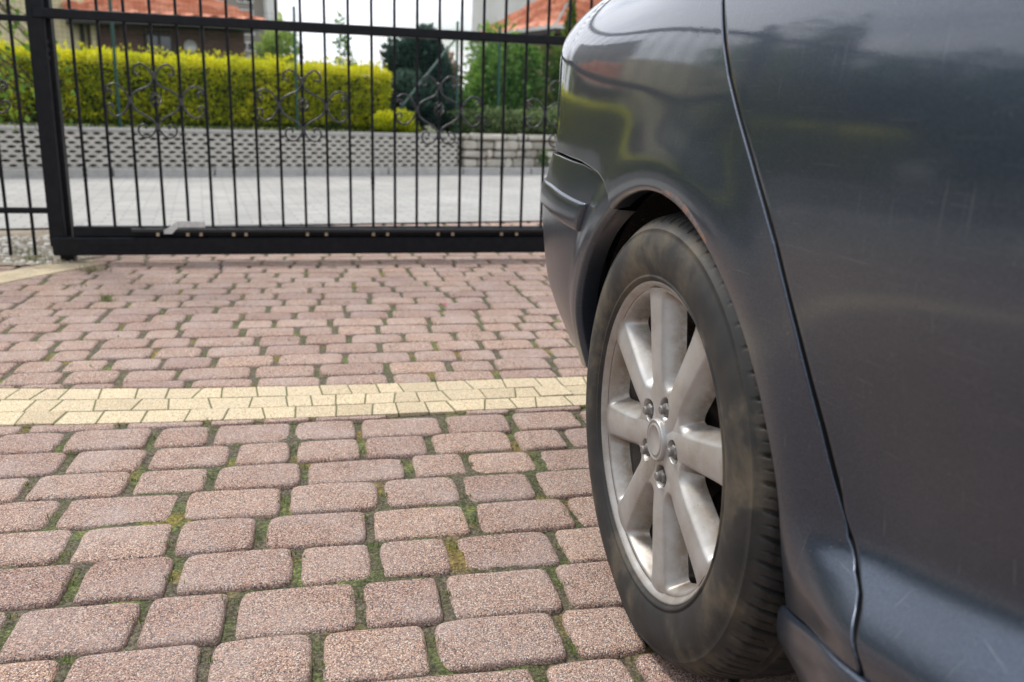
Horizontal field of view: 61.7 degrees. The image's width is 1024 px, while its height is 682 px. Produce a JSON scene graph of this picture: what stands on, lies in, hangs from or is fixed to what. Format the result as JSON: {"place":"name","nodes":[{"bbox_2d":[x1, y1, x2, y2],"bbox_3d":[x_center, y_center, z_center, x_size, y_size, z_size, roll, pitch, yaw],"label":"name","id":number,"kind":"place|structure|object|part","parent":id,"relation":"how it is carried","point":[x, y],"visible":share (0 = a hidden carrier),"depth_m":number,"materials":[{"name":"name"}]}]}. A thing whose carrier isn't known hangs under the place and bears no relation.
{"place":"outdoors","nodes":[
{"label":"outdoors","id":0,"kind":"place"},
{"bbox_2d":[0,230,103,265],"bbox_3d":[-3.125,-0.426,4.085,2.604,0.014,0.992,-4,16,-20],"label":"white gravel","id":1,"kind":"structure","parent":0,"point":[45,238],"depth_m":4.25,"materials":[{"name":"white gravel"}]},
{"bbox_2d":[0,0,46,254],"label":"fence panel","id":2,"kind":"object","parent":1,"relation":"on","point":[9,17],"visible":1,"depth_m":3.85,"materials":[{"name":"black paint"}]},
{"bbox_2d":[0,122,513,133],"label":"terrace","id":3,"kind":"structure","parent":0,"point":[430,130],"depth_m":11.04,"materials":[{"name":"concrete"}]},
{"bbox_2d":[0,0,85,132],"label":"garden tree","id":4,"kind":"object","parent":3,"relation":"on","point":[7,94],"visible":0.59,"depth_m":5.05,"materials":[{"name":"green plant"}]},
{"bbox_2d":[0,0,265,67],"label":"house","id":5,"kind":"structure","parent":3,"relation":"on","point":[163,32],"depth_m":17.47,"materials":[{"name":"brown brick"}]},
{"bbox_2d":[144,32,174,54],"bbox_3d":[-7.272,-6.125,17.693,0.560,0.420,0.065,-7,17,-30],"label":"window","id":6,"kind":"structure","parent":5,"relation":"in","point":[168,45],"depth_m":17.70,"materials":[{"name":"grey glass"}]},
{"bbox_2d":[98,0,278,68],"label":"apartment block","id":7,"kind":"structure","parent":3,"relation":"on","point":[263,7],"depth_m":52.05,"materials":[{"name":"white paint"}]},
{"bbox_2d":[237,0,252,2],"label":"window","id":8,"kind":"structure","parent":7,"relation":"in","point":[244,1],"depth_m":51.63,"materials":[{"name":"white"}]},
{"bbox_2d":[245,42,254,50],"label":"window","id":9,"kind":"structure","parent":7,"relation":"in","point":[247,47],"depth_m":52.35,"materials":[{"name":"white glass"}]},
{"bbox_2d":[0,35,392,132],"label":"hedge","id":10,"kind":"object","parent":3,"relation":"on","point":[363,104],"visible":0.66,"depth_m":9.71,"materials":[{"name":"yellow plant"}]},
{"bbox_2d":[251,11,303,69],"bbox_3d":[-4.987,-5.633,17.792,1.406,2.344,1.016,-7,17,-30],"label":"lime shrub","id":11,"kind":"object","parent":3,"relation":"on","point":[282,46],"visible":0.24,"depth_m":17.51,"materials":[{"name":"green plant"}]},
{"bbox_2d":[0,0,561,133],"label":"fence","id":12,"kind":"object","parent":3,"relation":"on","point":[116,75],"visible":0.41,"depth_m":10.00,"materials":[{"name":"plant"}]},
{"bbox_2d":[331,6,357,129],"bbox_3d":[-2.322,-3.815,12.095,0.394,1.729,0.471,-7,17,-30],"label":"slender shrub","id":13,"kind":"object","parent":3,"relation":"on","point":[342,39],"visible":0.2,"depth_m":11.99,"materials":[{"name":"green plant"}]},
{"bbox_2d":[369,106,421,132],"bbox_3d":[-1.452,-2.679,10.551,0.409,0.408,0.697,13,19,37],"label":"yellow shrub","id":14,"kind":"object","parent":3,"relation":"on","point":[386,124],"visible":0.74,"depth_m":10.48,"materials":[{"name":"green plant"}]},
{"bbox_2d":[379,22,459,133],"bbox_3d":[-1.318,-3.518,11.570,1.172,1.503,1.388,13,18,36],"label":"dwarf pine","id":15,"kind":"object","parent":3,"relation":"on","point":[447,89],"visible":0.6,"depth_m":11.28,"materials":[{"name":"green plant"}]},
{"bbox_2d":[432,43,462,132],"bbox_3d":[-0.935,-3.611,12.151,0.586,1.339,0.652,12,18,35],"label":"dry shrub","id":16,"kind":"object","parent":3,"relation":"on","point":[454,75],"visible":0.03,"depth_m":12.17,"materials":[{"name":"green plant"}]},
{"bbox_2d":[448,88,480,133],"bbox_3d":[-0.650,-3.126,11.716,0.418,0.662,0.528,7,16,19],"label":"green shrub","id":17,"kind":"object","parent":3,"relation":"on","point":[471,104],"visible":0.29,"depth_m":11.62,"materials":[{"name":"green plant"}]},
{"bbox_2d":[463,42,507,133],"bbox_3d":[-0.423,-3.743,12.568,0.784,1.470,0.715,6,15,17],"label":"green shrub","id":18,"kind":"object","parent":3,"relation":"on","point":[489,94],"visible":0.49,"depth_m":12.47,"materials":[{"name":"green plant"}]},
{"bbox_2d":[459,18,550,127],"bbox_3d":[-0.008,-4.915,16.326,2.224,2.252,1.068,-10,19,-39],"label":"bush","id":19,"kind":"object","parent":3,"relation":"on","point":[516,96],"visible":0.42,"depth_m":16.08,"materials":[{"name":"green plant"}]},
{"bbox_2d":[471,0,567,90],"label":"apartment block","id":20,"kind":"structure","parent":3,"relation":"on","point":[495,10],"depth_m":68.52,"materials":[{"name":"white paint"}]},
{"bbox_2d":[474,0,600,118],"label":"house","id":21,"kind":"structure","parent":3,"relation":"on","point":[538,12],"depth_m":22.78,"materials":[{"name":"orange tile"}]},
{"bbox_2d":[533,30,562,114],"bbox_3d":[0.775,-3.905,13.090,0.913,1.578,0.728,-7,17,-30],"label":"thuja","id":22,"kind":"object","parent":3,"relation":"on","point":[554,54],"visible":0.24,"depth_m":12.97,"materials":[{"name":"green plant"}]},
{"bbox_2d":[555,0,577,66],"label":"thuja","id":23,"kind":"object","parent":3,"relation":"on","point":[564,32],"visible":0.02,"depth_m":14.02,"materials":[{"name":"green plant"}]},
{"bbox_2d":[0,174,546,228],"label":"road","id":24,"kind":"structure","parent":0,"point":[99,193],"depth_m":7.05,"materials":[{"name":"grey asphalt"}]},
{"bbox_2d":[3,167,548,177],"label":"kerb","id":25,"kind":"structure","parent":24,"relation":"on","point":[101,172],"depth_m":9.52,"materials":[{"name":"grey concrete"}]},
{"bbox_2d":[458,133,555,166],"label":"stone retaining wall","id":26,"kind":"structure","parent":25,"relation":"on","point":[470,155],"depth_m":11.03,"materials":[{"name":"grey stone"}]},
{"bbox_2d":[445,105,556,134],"bbox_3d":[0.444,-2.971,11.658,2.981,0.566,0.599,-7,17,-30],"label":"ground cover shrub","id":27,"kind":"object","parent":26,"relation":"on","point":[514,122],"visible":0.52,"depth_m":11.29,"materials":[{"name":"green plant"}]},
{"bbox_2d":[537,149,549,166],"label":"wall weed","id":28,"kind":"object","parent":26,"relation":"attached to","point":[546,160],"depth_m":11.29,"materials":[{"name":"green plant"}]},
{"bbox_2d":[278,0,471,94],"label":"sky","id":29,"kind":"structure","parent":0,"point":[359,10],"materials":[{"name":"white"}]},
{"bbox_2d":[0,220,799,681],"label":"driveway","id":30,"kind":"structure","parent":0,"point":[502,620],"depth_m":1.69,"materials":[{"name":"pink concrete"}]},
{"bbox_2d":[0,234,581,668],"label":"grass","id":31,"kind":"structure","parent":30,"relation":"on","point":[210,660],"depth_m":1.84,"materials":[{"name":"green plant"}]},
{"bbox_2d":[0,260,586,426],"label":"paver band","id":32,"kind":"object","parent":30,"relation":"in","point":[115,404],"visible":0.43,"depth_m":2.22,"materials":[{"name":"yellow concrete"}]},
{"bbox_2d":[44,0,76,260],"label":"gate post","id":33,"kind":"object","parent":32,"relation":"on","point":[52,48],"visible":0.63,"depth_m":3.90,"materials":[{"name":"black metal"}]},
{"bbox_2d":[25,0,592,255],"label":"sliding gate","id":34,"kind":"structure","parent":33,"relation":"attached to","point":[188,237],"depth_m":4.08,"materials":[{"name":"black metal"}]},
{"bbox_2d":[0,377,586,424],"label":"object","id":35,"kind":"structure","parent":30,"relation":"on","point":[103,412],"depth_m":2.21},
{"bbox_2d":[0,408,739,681],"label":"moss","id":36,"kind":"object","parent":30,"relation":"on","point":[457,560],"visible":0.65,"depth_m":1.47,"materials":[{"name":"green moss"}]},
{"bbox_2d":[540,0,1023,681],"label":"parked car","id":37,"kind":"object","parent":30,"relation":"on","point":[784,250],"visible":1,"depth_m":0.79,"materials":[{"name":"grey paint"}]},
{"bbox_3d":[0.365,-0.054,0.519,0.143,0.711,1.184,-2,15,-12],"label":"rear door","id":38,"kind":"part","parent":37,"relation":"part of","materials":[{"name":"grey paint"}]},
{"label":"ground","id":39,"kind":"structure","parent":0,"visible":0},
{"bbox_2d":[0,125,458,173],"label":"openwork retaining wall","id":40,"kind":"structure","parent":39,"relation":"on","point":[95,146],"depth_m":9.35,"materials":[{"name":"grey concrete"}]}
]}

